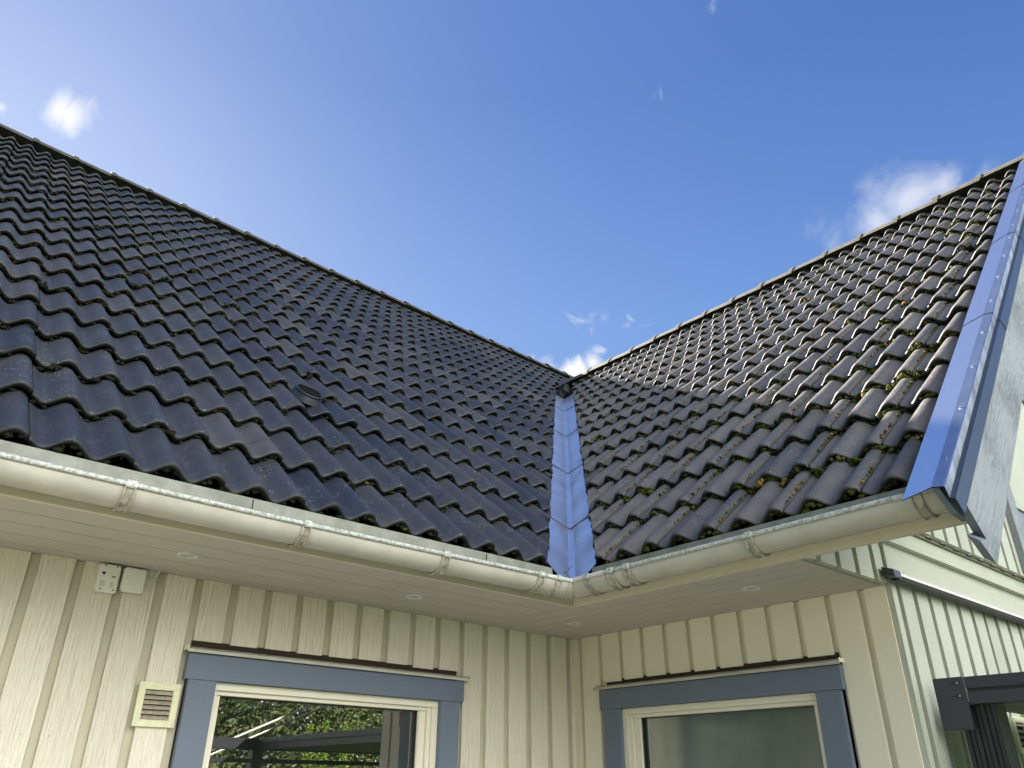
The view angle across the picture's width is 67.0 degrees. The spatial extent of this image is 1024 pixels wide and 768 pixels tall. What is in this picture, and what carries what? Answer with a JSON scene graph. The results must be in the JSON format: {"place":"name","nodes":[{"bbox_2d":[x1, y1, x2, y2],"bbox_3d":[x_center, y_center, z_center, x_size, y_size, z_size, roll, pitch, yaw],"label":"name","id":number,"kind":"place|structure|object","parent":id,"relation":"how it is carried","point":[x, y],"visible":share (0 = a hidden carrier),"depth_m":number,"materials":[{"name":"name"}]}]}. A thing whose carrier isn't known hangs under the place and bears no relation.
{"place":"outdoors","nodes":[
{"label":"outdoors","id":0,"kind":"place"},
{"bbox_2d":[0,0,1023,376],"label":"sky","id":1,"kind":"structure","parent":0,"point":[566,185],"materials":[{"name":"blue"}]},
{"label":"lawn","id":2,"kind":"structure","parent":0,"visible":0},
{"bbox_2d":[0,123,1023,767],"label":"house","id":3,"kind":"structure","parent":2,"relation":"on","point":[268,629],"depth_m":3.56,"materials":[{"name":"tile"}]},
{"bbox_2d":[92,563,121,593],"bbox_3d":[-1.544,0.744,2.953,0.076,0.104,0.036,22,-35,-35],"label":"sensor box","id":4,"kind":"object","parent":3,"relation":"attached to","point":[107,578],"visible":1,"depth_m":2.94,"materials":[{"name":"white plastic"}]},
{"bbox_2d":[118,567,159,594],"bbox_3d":[-1.454,0.769,3.028,0.140,0.104,0.036,22,-35,-35],"label":"junction box","id":5,"kind":"object","parent":3,"relation":"attached to","point":[133,580],"visible":1,"depth_m":3.00,"materials":[{"name":"white plastic"}]},
{"bbox_2d":[130,681,181,727],"bbox_3d":[-1.343,1.212,2.923,0.154,0.154,0.017,22,-35,-35],"label":"wall vent","id":6,"kind":"object","parent":3,"relation":"attached to","point":[156,704],"depth_m":2.92,"materials":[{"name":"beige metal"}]},
{"bbox_2d":[177,552,198,558],"bbox_3d":[-1.200,0.635,2.863,0.078,0.006,0.078,22,-35,-35],"label":"downlight","id":7,"kind":"object","parent":3,"relation":"attached to","point":[187,555],"visible":1,"depth_m":2.87,"materials":[{"name":"grey"}]},
{"bbox_2d":[0,148,551,562],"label":"moss","id":8,"kind":"object","parent":3,"relation":"on","point":[58,449],"visible":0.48,"depth_m":4.37,"materials":[{"name":"green plant"}]},
{"bbox_2d":[168,640,470,767],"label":"window","id":9,"kind":"structure","parent":3,"relation":"in","point":[240,707],"depth_m":3.66,"materials":[{"name":"paint"}]},
{"bbox_2d":[406,594,422,598],"bbox_3d":[-0.436,0.954,3.466,0.078,0.006,0.078,22,-35,-35],"label":"downlight","id":10,"kind":"object","parent":3,"relation":"attached to","point":[413,596],"visible":1,"depth_m":3.46,"materials":[{"name":"grey"}]},
{"bbox_2d":[567,622,581,625],"bbox_3d":[0.322,1.246,4.017,0.078,0.006,0.078,22,-35,-35],"label":"downlight","id":11,"kind":"object","parent":3,"relation":"attached to","point":[574,623],"visible":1,"depth_m":4.01,"materials":[{"name":"grey"}]},
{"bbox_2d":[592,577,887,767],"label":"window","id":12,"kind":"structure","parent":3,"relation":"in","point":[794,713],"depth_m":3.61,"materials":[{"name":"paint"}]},
{"bbox_2d":[742,586,760,590],"bbox_3d":[1.016,0.868,3.282,0.078,0.006,0.078,22,-35,-35],"label":"downlight","id":13,"kind":"object","parent":3,"relation":"attached to","point":[751,588],"visible":1,"depth_m":3.29,"materials":[{"name":"grey"}]},
{"bbox_2d":[576,172,1015,563],"bbox_3d":[1.109,0.147,6.319,3.989,3.859,5.335,22,-35,-35],"label":"moss","id":14,"kind":"object","parent":3,"relation":"on","point":[795,471],"visible":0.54,"depth_m":4.45,"materials":[{"name":"green plant"}]},
{"bbox_2d":[1005,392,1023,572],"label":"gable window","id":15,"kind":"structure","parent":3,"relation":"in","point":[1014,511],"depth_m":4.45,"materials":[{"name":"white glass"}]},
{"bbox_2d":[1009,716,1023,753],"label":"wall vent","id":16,"kind":"object","parent":3,"relation":"attached to","point":[1017,724],"depth_m":3.53,"materials":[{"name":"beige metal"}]},
{"bbox_2d":[932,672,1023,767],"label":"pergola","id":17,"kind":"object","parent":2,"relation":"on","point":[980,718],"visible":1,"depth_m":2.95,"materials":[{"name":"black metal"}]}
]}

